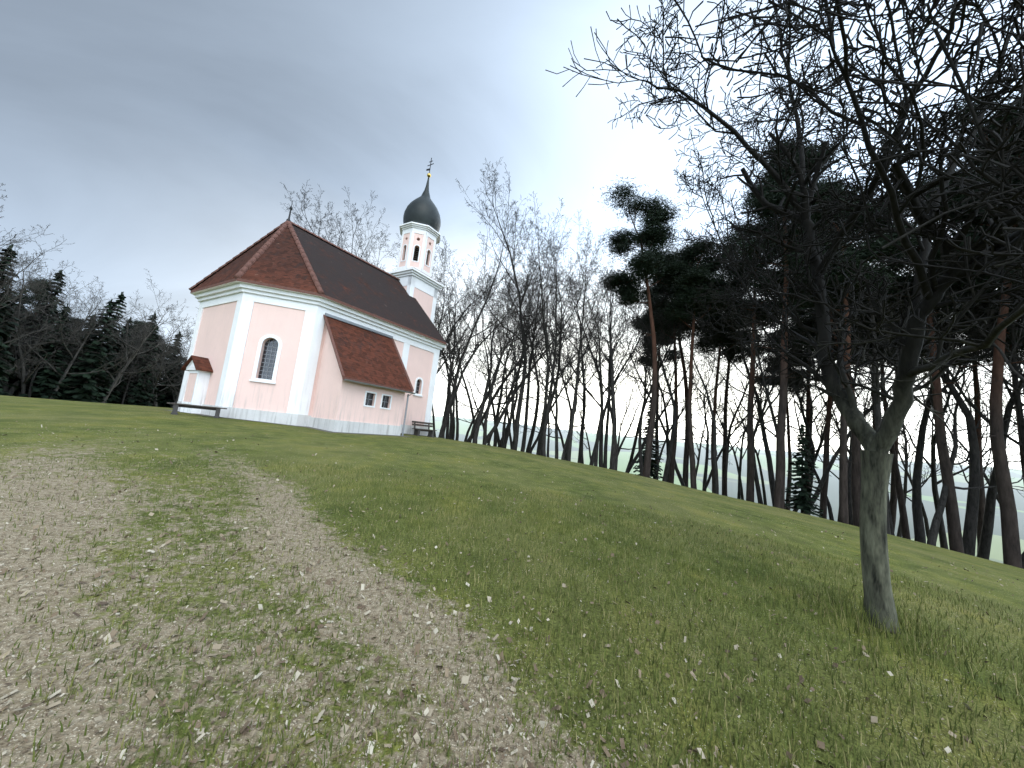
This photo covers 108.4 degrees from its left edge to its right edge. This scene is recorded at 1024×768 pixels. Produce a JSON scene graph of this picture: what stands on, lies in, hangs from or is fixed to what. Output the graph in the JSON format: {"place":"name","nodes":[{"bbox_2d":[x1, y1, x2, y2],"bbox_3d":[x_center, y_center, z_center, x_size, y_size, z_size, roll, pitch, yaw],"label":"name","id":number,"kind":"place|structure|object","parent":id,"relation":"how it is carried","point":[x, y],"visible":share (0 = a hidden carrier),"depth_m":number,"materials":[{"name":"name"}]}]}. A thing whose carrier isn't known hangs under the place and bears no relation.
{"place":"outdoors","nodes":[
{"label":"outdoors","id":0,"kind":"place"},
{"bbox_2d":[311,327,404,425],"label":"chapel annex walls","id":1,"kind":"structure","parent":0,"point":[337,396],"depth_m":17.58,"materials":[{"name":"paint"}]},
{"bbox_2d":[388,267,444,322],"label":"chapel tower","id":2,"kind":"structure","parent":0,"point":[422,288],"depth_m":27.82,"materials":[{"name":"paint"}]},
{"bbox_2d":[399,233,433,272],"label":"belfry wall","id":3,"kind":"structure","parent":2,"relation":"on","point":[419,237],"depth_m":28.21,"materials":[{"name":"white paint"}]},
{"bbox_2d":[403,173,440,232],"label":"onion dome","id":4,"kind":"structure","parent":3,"relation":"on","point":[422,209],"depth_m":28.55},
{"bbox_2d":[397,221,440,276],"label":"bell tower","id":5,"kind":"structure","parent":2,"relation":"on","point":[412,228],"depth_m":28.20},
{"bbox_2d":[0,395,1023,767],"bbox_3d":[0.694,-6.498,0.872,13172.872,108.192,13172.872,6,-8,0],"label":"grassy ground","id":6,"kind":"structure","parent":0,"point":[76,439],"depth_m":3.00,"materials":[{"name":"green plant"}]},
{"bbox_2d":[0,244,19,395],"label":"spruce tree","id":7,"kind":"object","parent":6,"relation":"on","point":[4,331],"visible":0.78,"depth_m":38.43,"materials":[{"name":"green plant"}]},
{"bbox_2d":[0,252,54,331],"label":"bare tree","id":8,"kind":"object","parent":6,"relation":"on","point":[13,291],"visible":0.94,"depth_m":36.93,"materials":[{"name":"grey plant"}]},
{"bbox_2d":[1,270,65,396],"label":"spruce tree","id":9,"kind":"object","parent":6,"relation":"on","point":[55,291],"visible":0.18,"depth_m":48.62,"materials":[{"name":"green plant"}]},
{"bbox_2d":[0,183,80,349],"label":"bare tree","id":10,"kind":"object","parent":6,"relation":"on","point":[22,256],"visible":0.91,"depth_m":37.66,"materials":[{"name":"grey plant"}]},
{"bbox_2d":[14,303,72,399],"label":"spruce tree","id":11,"kind":"object","parent":6,"relation":"on","point":[44,382],"visible":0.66,"depth_m":43.43,"materials":[{"name":"green plant"}]},
{"bbox_2d":[0,270,114,396],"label":"bare tree","id":12,"kind":"object","parent":6,"relation":"on","point":[23,384],"visible":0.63,"depth_m":41.71,"materials":[{"name":"grey plant"}]},
{"bbox_2d":[0,247,117,391],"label":"bare tree","id":13,"kind":"object","parent":6,"relation":"on","point":[5,388],"visible":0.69,"depth_m":41.78,"materials":[{"name":"brown plant"}]},
{"bbox_2d":[3,277,140,395],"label":"bare tree","id":14,"kind":"object","parent":6,"relation":"on","point":[11,390],"visible":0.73,"depth_m":46.14,"materials":[{"name":"grey plant"}]},
{"bbox_2d":[57,299,116,402],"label":"spruce tree","id":15,"kind":"object","parent":6,"relation":"on","point":[89,387],"visible":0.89,"depth_m":46.56,"materials":[{"name":"green plant"}]},
{"bbox_2d":[8,287,166,398],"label":"bare tree","id":16,"kind":"object","parent":6,"relation":"on","point":[73,360],"visible":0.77,"depth_m":44.47,"materials":[{"name":"brown plant"}]},
{"bbox_2d":[61,292,126,401],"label":"spruce tree","id":17,"kind":"object","parent":6,"relation":"on","point":[121,297],"visible":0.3,"depth_m":50.85,"materials":[{"name":"green plant"}]},
{"bbox_2d":[21,271,193,402],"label":"bare tree","id":18,"kind":"object","parent":6,"relation":"on","point":[114,384],"visible":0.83,"depth_m":50.06,"materials":[{"name":"brown plant"}]},
{"bbox_2d":[116,323,162,406],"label":"spruce tree","id":19,"kind":"object","parent":6,"relation":"on","point":[135,392],"visible":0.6,"depth_m":53.85,"materials":[{"name":"green plant"}]},
{"bbox_2d":[128,314,195,405],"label":"bare tree","id":20,"kind":"object","parent":6,"relation":"on","point":[160,370],"visible":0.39,"depth_m":55.82,"materials":[{"name":"grey plant"}]},
{"bbox_2d":[150,332,182,407],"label":"spruce tree","id":21,"kind":"object","parent":6,"relation":"on","point":[163,397],"visible":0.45,"depth_m":61.31,"materials":[{"name":"green plant"}]},
{"bbox_2d":[180,355,212,413],"bbox_3d":[-15.004,0.048,17.431,1.780,2.730,0.710,1,-9,31],"label":"chapel niche","id":22,"kind":"object","parent":6,"relation":"on","point":[199,369],"visible":0.96,"depth_m":17.23,"materials":[{"name":"paint"}]},
{"bbox_2d":[193,301,433,426],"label":"chapel walls","id":23,"kind":"structure","parent":6,"relation":"on","point":[284,325],"depth_m":17.30,"materials":[{"name":"paint"}]},
{"bbox_2d":[177,283,444,435],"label":"wall trim","id":24,"kind":"structure","parent":23,"relation":"attached to","point":[247,296],"depth_m":17.42,"materials":[{"name":"paint"}]},
{"bbox_2d":[190,224,445,344],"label":"church roof","id":25,"kind":"structure","parent":23,"relation":"on","point":[347,280],"depth_m":20.01,"materials":[{"name":"tile"}]},
{"bbox_2d":[189,220,399,293],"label":"roof ridge tiles","id":26,"kind":"object","parent":25,"relation":"on","point":[280,228],"visible":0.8,"depth_m":19.53,"materials":[{"name":"tile"}]},
{"bbox_2d":[249,334,422,396],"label":"window frames","id":27,"kind":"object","parent":23,"relation":"in","point":[270,361],"depth_m":17.19,"materials":[{"name":"paint"}]},
{"bbox_2d":[281,180,365,257],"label":"deciduous tree","id":28,"kind":"object","parent":6,"relation":"on","point":[318,216],"visible":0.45,"depth_m":32.73,"materials":[{"name":"grey plant"}]},
{"bbox_2d":[316,186,384,265],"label":"deciduous tree","id":29,"kind":"object","parent":6,"relation":"on","point":[352,212],"visible":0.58,"depth_m":33.32,"materials":[{"name":"grey plant"}]},
{"bbox_2d":[309,313,415,435],"bbox_3d":[-7.423,0.219,18.831,2.470,6.760,4.390,1,-9,31],"label":"lean-to annex","id":30,"kind":"object","parent":6,"relation":"on","point":[367,356],"visible":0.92,"depth_m":18.58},
{"bbox_2d":[435,276,479,440],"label":"deciduous tree","id":31,"kind":"object","parent":6,"relation":"on","point":[456,409],"visible":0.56,"depth_m":35.37,"materials":[{"name":"brown plant"}]},
{"bbox_2d":[436,271,507,443],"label":"deciduous tree","id":32,"kind":"object","parent":6,"relation":"on","point":[493,410],"visible":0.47,"depth_m":41.97,"materials":[{"name":"brown plant"}]},
{"bbox_2d":[438,195,541,437],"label":"deciduous tree","id":33,"kind":"object","parent":6,"relation":"on","point":[445,420],"visible":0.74,"depth_m":34.38,"materials":[{"name":"grey plant"}]},
{"bbox_2d":[442,268,538,437],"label":"deciduous tree","id":34,"kind":"object","parent":6,"relation":"on","point":[467,363],"visible":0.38,"depth_m":36.40,"materials":[{"name":"brown plant"}]},
{"bbox_2d":[469,276,533,442],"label":"deciduous tree","id":35,"kind":"object","parent":6,"relation":"on","point":[473,428],"visible":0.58,"depth_m":35.24,"materials":[{"name":"brown plant"}]},
{"bbox_2d":[465,258,544,443],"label":"deciduous tree","id":36,"kind":"object","parent":6,"relation":"on","point":[476,430],"visible":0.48,"depth_m":36.86,"materials":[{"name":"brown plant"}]},
{"bbox_2d":[474,275,541,449],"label":"deciduous tree","id":37,"kind":"object","parent":6,"relation":"on","point":[512,384],"visible":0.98,"depth_m":28.67,"materials":[{"name":"brown plant"}]},
{"bbox_2d":[0,421,1023,767],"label":"dry leaves","id":38,"kind":"object","parent":6,"relation":"on","point":[244,729],"visible":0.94,"depth_m":2.01,"materials":[{"name":"plant"}]},
{"bbox_2d":[455,158,575,449],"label":"deciduous tree","id":39,"kind":"object","parent":6,"relation":"on","point":[518,410],"visible":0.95,"depth_m":29.64,"materials":[{"name":"brown plant"}]},
{"bbox_2d":[482,273,549,443],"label":"deciduous tree","id":40,"kind":"object","parent":6,"relation":"on","point":[487,415],"visible":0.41,"depth_m":33.92,"materials":[{"name":"brown plant"}]},
{"bbox_2d":[466,264,592,441],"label":"deciduous tree","id":41,"kind":"object","parent":6,"relation":"on","point":[495,394],"visible":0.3,"depth_m":39.27,"materials":[{"name":"brown plant"}]},
{"bbox_2d":[508,191,573,455],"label":"deciduous tree","id":42,"kind":"object","parent":6,"relation":"on","point":[543,323],"visible":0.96,"depth_m":27.79,"materials":[{"name":"grey plant"}]},
{"bbox_2d":[510,266,585,458],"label":"deciduous tree","id":43,"kind":"object","parent":6,"relation":"on","point":[556,415],"visible":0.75,"depth_m":29.37,"materials":[{"name":"brown plant"}]},
{"bbox_2d":[483,238,613,444],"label":"deciduous tree","id":44,"kind":"object","parent":6,"relation":"on","point":[490,433],"visible":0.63,"depth_m":31.54,"materials":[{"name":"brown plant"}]},
{"bbox_2d":[513,244,585,451],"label":"deciduous tree","id":45,"kind":"object","parent":6,"relation":"on","point":[523,444],"visible":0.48,"depth_m":34.29,"materials":[{"name":"brown plant"}]},
{"bbox_2d":[509,228,602,455],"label":"deciduous tree","id":46,"kind":"object","parent":6,"relation":"on","point":[543,449],"visible":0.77,"depth_m":29.60,"materials":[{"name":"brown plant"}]},
{"bbox_2d":[508,234,603,408],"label":"deciduous tree","id":47,"kind":"object","parent":6,"relation":"on","point":[559,358],"visible":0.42,"depth_m":33.86,"materials":[{"name":"brown plant"}]},
{"bbox_2d":[537,209,617,460],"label":"deciduous tree","id":48,"kind":"object","parent":6,"relation":"on","point":[570,436],"visible":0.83,"depth_m":29.98,"materials":[{"name":"grey plant"}]},
{"bbox_2d":[540,263,623,462],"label":"deciduous tree","id":49,"kind":"object","parent":6,"relation":"on","point":[581,435],"visible":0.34,"depth_m":36.42,"materials":[{"name":"brown plant"}]},
{"bbox_2d":[558,321,617,459],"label":"deciduous tree","id":50,"kind":"object","parent":6,"relation":"on","point":[564,448],"visible":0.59,"depth_m":33.28,"materials":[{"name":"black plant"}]},
{"bbox_2d":[533,259,646,467],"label":"deciduous tree","id":51,"kind":"object","parent":6,"relation":"on","point":[600,462],"visible":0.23,"depth_m":36.06,"materials":[{"name":"brown plant"}]},
{"bbox_2d":[557,266,645,466],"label":"deciduous tree","id":52,"kind":"object","parent":6,"relation":"on","point":[601,414],"visible":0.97,"depth_m":28.11,"materials":[{"name":"brown plant"}]},
{"bbox_2d":[566,260,641,469],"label":"deciduous tree","id":53,"kind":"object","parent":6,"relation":"on","point":[614,440],"visible":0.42,"depth_m":29.93,"materials":[{"name":"brown plant"}]},
{"bbox_2d":[568,254,641,467],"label":"deciduous tree","id":54,"kind":"object","parent":6,"relation":"on","point":[606,440],"visible":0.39,"depth_m":35.74,"materials":[{"name":"brown plant"}]},
{"bbox_2d":[581,304,656,469],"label":"deciduous tree","id":55,"kind":"object","parent":6,"relation":"on","point":[609,399],"visible":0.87,"depth_m":29.38,"materials":[{"name":"brown plant"}]},
{"bbox_2d":[589,281,661,465],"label":"deciduous tree","id":56,"kind":"object","parent":6,"relation":"on","point":[604,413],"visible":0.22,"depth_m":35.47,"materials":[{"name":"brown plant"}]},
{"bbox_2d":[619,274,671,471],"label":"deciduous tree","id":57,"kind":"object","parent":6,"relation":"on","point":[645,366],"visible":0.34,"depth_m":35.15,"materials":[{"name":"brown plant"}]},
{"bbox_2d":[593,176,698,477],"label":"pine tree","id":58,"kind":"object","parent":6,"relation":"on","point":[653,235],"visible":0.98,"depth_m":28.80,"materials":[{"name":"green plant"}]},
{"bbox_2d":[609,306,684,485],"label":"deciduous tree","id":59,"kind":"object","parent":6,"relation":"on","point":[680,478],"visible":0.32,"depth_m":35.77,"materials":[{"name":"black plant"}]},
{"bbox_2d":[633,401,663,478],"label":"spruce tree","id":60,"kind":"object","parent":6,"relation":"on","point":[654,468],"visible":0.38,"depth_m":39.45,"materials":[{"name":"green plant"}]},
{"bbox_2d":[611,280,701,481],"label":"deciduous tree","id":61,"kind":"object","parent":6,"relation":"on","point":[667,464],"visible":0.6,"depth_m":30.23,"materials":[{"name":"brown plant"}]},
{"bbox_2d":[633,266,704,483],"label":"pine tree","id":62,"kind":"object","parent":6,"relation":"on","point":[673,456],"visible":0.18,"depth_m":34.38,"materials":[{"name":"green plant"}]},
{"bbox_2d":[635,246,702,486],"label":"pine tree","id":63,"kind":"object","parent":6,"relation":"on","point":[686,464],"visible":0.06,"depth_m":36.11,"materials":[{"name":"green plant"}]},
{"bbox_2d":[638,307,710,475],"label":"deciduous tree","id":64,"kind":"object","parent":6,"relation":"on","point":[640,436],"visible":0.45,"depth_m":31.73,"materials":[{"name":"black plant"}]},
{"bbox_2d":[626,320,744,472],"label":"deciduous tree","id":65,"kind":"object","parent":6,"relation":"on","point":[629,468],"visible":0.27,"depth_m":36.57,"materials":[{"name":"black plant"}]},
{"bbox_2d":[657,232,748,488],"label":"pine tree","id":66,"kind":"object","parent":6,"relation":"on","point":[688,280],"visible":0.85,"depth_m":28.15,"materials":[{"name":"green plant"}]},
{"bbox_2d":[664,286,748,493],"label":"deciduous tree","id":67,"kind":"object","parent":6,"relation":"on","point":[716,482],"visible":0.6,"depth_m":27.12,"materials":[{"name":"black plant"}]},
{"bbox_2d":[677,351,746,489],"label":"deciduous tree","id":68,"kind":"object","parent":6,"relation":"on","point":[707,458],"visible":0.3,"depth_m":43.35,"materials":[{"name":"brown plant"}]},
{"bbox_2d":[694,278,766,492],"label":"pine tree","id":69,"kind":"object","parent":6,"relation":"on","point":[719,339],"visible":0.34,"depth_m":33.08,"materials":[{"name":"green plant"}]},
{"bbox_2d":[696,265,776,495],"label":"pine tree","id":70,"kind":"object","parent":6,"relation":"on","point":[731,353],"visible":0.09,"depth_m":37.16,"materials":[{"name":"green plant"}]},
{"bbox_2d":[700,353,775,504],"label":"deciduous tree","id":71,"kind":"object","parent":6,"relation":"on","point":[762,482],"visible":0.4,"depth_m":38.07,"materials":[{"name":"brown plant"}]},
{"bbox_2d":[678,230,813,506],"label":"deciduous tree","id":72,"kind":"object","parent":6,"relation":"on","point":[771,477],"visible":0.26,"depth_m":29.16,"materials":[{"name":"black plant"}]},
{"bbox_2d":[699,215,803,501],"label":"pine tree","id":73,"kind":"object","parent":6,"relation":"on","point":[750,468],"visible":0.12,"depth_m":27.90,"materials":[{"name":"green plant"}]},
{"bbox_2d":[699,345,807,498],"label":"deciduous tree","id":74,"kind":"object","parent":6,"relation":"on","point":[739,471],"visible":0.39,"depth_m":34.45,"materials":[{"name":"brown plant"}]},
{"bbox_2d":[696,272,819,508],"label":"deciduous tree","id":75,"kind":"object","parent":6,"relation":"on","point":[766,392],"visible":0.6,"depth_m":24.41,"materials":[{"name":"brown plant"}]},
{"bbox_2d":[742,328,815,509],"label":"pine tree","id":76,"kind":"object","parent":6,"relation":"on","point":[789,481],"visible":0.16,"depth_m":36.91,"materials":[{"name":"green plant"}]},
{"bbox_2d":[740,315,826,503],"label":"deciduous tree","id":77,"kind":"object","parent":6,"relation":"on","point":[758,491],"visible":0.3,"depth_m":28.31,"materials":[{"name":"brown plant"}]},
{"bbox_2d":[545,0,1023,633],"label":"apple tree","id":78,"kind":"object","parent":6,"relation":"on","point":[979,256],"visible":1,"depth_m":3.55,"materials":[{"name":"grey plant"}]},
{"bbox_2d":[718,127,858,508],"bbox_3d":[17.550,-4.022,23.254,8.224,25.466,7.635,14,-9,-42],"label":"pine tree","id":79,"kind":"object","parent":6,"relation":"on","point":[751,199],"visible":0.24,"depth_m":22.93,"materials":[{"name":"green plant"}]},
{"bbox_2d":[755,348,837,520],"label":"deciduous tree","id":80,"kind":"object","parent":6,"relation":"on","point":[830,512],"visible":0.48,"depth_m":27.90,"materials":[{"name":"brown plant"}]},
{"bbox_2d":[731,326,863,496],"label":"deciduous tree","id":81,"kind":"object","parent":6,"relation":"on","point":[808,433],"visible":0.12,"depth_m":31.54,"materials":[{"name":"brown plant"}]},
{"bbox_2d":[730,163,869,526],"bbox_3d":[18.967,-2.838,23.077,9.355,24.138,8.588,12,-12,-37],"label":"pine tree","id":82,"kind":"object","parent":6,"relation":"on","point":[856,470],"visible":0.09,"depth_m":21.92,"materials":[{"name":"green plant"}]},
{"bbox_2d":[784,423,823,517],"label":"spruce tree","id":83,"kind":"object","parent":6,"relation":"on","point":[802,499],"visible":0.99,"depth_m":21.82,"materials":[{"name":"green plant"}]},
{"bbox_2d":[788,262,876,518],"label":"pine tree","id":84,"kind":"object","parent":6,"relation":"on","point":[824,490],"visible":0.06,"depth_m":26.36,"materials":[{"name":"brown plant"}]},
{"bbox_2d":[779,166,921,523],"bbox_3d":[17.654,-1.607,19.715,6.262,19.625,6.864,4,-6,11],"label":"pine tree","id":85,"kind":"object","parent":6,"relation":"on","point":[878,244],"visible":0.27,"depth_m":19.16,"materials":[{"name":"green plant"}]},
{"bbox_2d":[807,284,918,535],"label":"deciduous tree","id":86,"kind":"object","parent":6,"relation":"on","point":[889,509],"visible":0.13,"depth_m":21.44,"materials":[{"name":"brown plant"}]},
{"bbox_2d":[806,167,977,534],"bbox_3d":[20.069,-2.354,20.573,6.601,22.348,8.470,6,-8,-6],"label":"deciduous tree","id":87,"kind":"object","parent":6,"relation":"on","point":[877,411],"visible":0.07,"depth_m":19.25,"materials":[{"name":"brown plant"}]},
{"bbox_2d":[850,271,938,539],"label":"pine tree","id":88,"kind":"object","parent":6,"relation":"on","point":[905,530],"visible":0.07,"depth_m":24.49,"materials":[{"name":"green plant"}]},
{"bbox_2d":[799,219,991,555],"bbox_3d":[21.116,-0.884,21.376,8.065,21.309,7.192,-1,-14,37],"label":"deciduous tree","id":89,"kind":"object","parent":6,"relation":"on","point":[970,526],"visible":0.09,"depth_m":18.84,"materials":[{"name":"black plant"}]},
{"bbox_2d":[804,282,995,514],"bbox_3d":[21.923,1.015,21.610,6.543,16.649,5.379,8,-5,7],"label":"deciduous tree","id":90,"kind":"object","parent":6,"relation":"on","point":[828,468],"visible":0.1,"depth_m":22.27,"materials":[{"name":"brown plant"}]},
{"bbox_2d":[856,369,957,538],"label":"deciduous tree","id":91,"kind":"object","parent":6,"relation":"on","point":[926,524],"visible":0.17,"depth_m":32.21,"materials":[{"name":"brown plant"}]},
{"bbox_2d":[859,366,967,536],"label":"deciduous tree","id":92,"kind":"object","parent":6,"relation":"on","point":[906,453],"visible":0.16,"depth_m":35.44,"materials":[{"name":"brown plant"}]},
{"bbox_2d":[850,160,994,552],"bbox_3d":[22.898,-1.705,21.049,8.523,22.456,7.594,1,-9,35],"label":"pine tree","id":93,"kind":"object","parent":6,"relation":"on","point":[955,539],"visible":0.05,"depth_m":18.61,"materials":[{"name":"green plant"}]},
{"bbox_2d":[867,338,1023,548],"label":"deciduous tree","id":94,"kind":"object","parent":6,"relation":"on","point":[942,531],"visible":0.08,"depth_m":27.84,"materials":[{"name":"brown plant"}]},
{"bbox_2d":[889,84,1023,568],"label":"pine tree","id":95,"kind":"object","parent":6,"relation":"on","point":[1011,547],"visible":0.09,"depth_m":16.26,"materials":[{"name":"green plant"}]},
{"bbox_2d":[895,265,1023,559],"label":"deciduous tree","id":96,"kind":"object","parent":6,"relation":"on","point":[984,546],"visible":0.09,"depth_m":20.95,"materials":[{"name":"brown plant"}]},
{"bbox_2d":[900,183,1021,543],"bbox_3d":[26.197,-0.305,20.092,7.425,21.997,8.326,6,-7,12],"label":"deciduous tree","id":97,"kind":"object","parent":6,"relation":"on","point":[919,527],"visible":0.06,"depth_m":22.64,"materials":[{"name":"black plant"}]},
{"bbox_2d":[903,127,1023,381],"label":"deciduous tree","id":98,"kind":"object","parent":6,"relation":"on","point":[1012,369],"visible":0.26,"depth_m":16.24,"materials":[{"name":"brown plant"}]},
{"bbox_2d":[912,81,1023,293],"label":"pine tree","id":99,"kind":"object","parent":6,"relation":"on","point":[983,276],"visible":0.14,"depth_m":17.96,"materials":[{"name":"green plant"}]},
{"bbox_2d":[915,288,1023,545],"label":"deciduous tree","id":100,"kind":"object","parent":6,"relation":"on","point":[935,526],"visible":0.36,"depth_m":18.77,"materials":[{"name":"brown plant"}]},
{"bbox_2d":[923,282,1023,454],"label":"deciduous tree","id":101,"kind":"object","parent":6,"relation":"on","point":[1019,410],"visible":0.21,"depth_m":18.83,"materials":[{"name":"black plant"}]},
{"bbox_2d":[924,288,1023,546],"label":"pine tree","id":102,"kind":"object","parent":6,"relation":"on","point":[982,498],"visible":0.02,"depth_m":25.28,"materials":[{"name":"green plant"}]},
{"bbox_2d":[937,281,1023,487],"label":"pine tree","id":103,"kind":"object","parent":6,"relation":"on","point":[1010,349],"visible":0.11,"depth_m":21.05,"materials":[{"name":"green plant"}]},
{"bbox_2d":[0,0,1023,469],"label":"sky","id":104,"kind":"structure","parent":0,"point":[162,138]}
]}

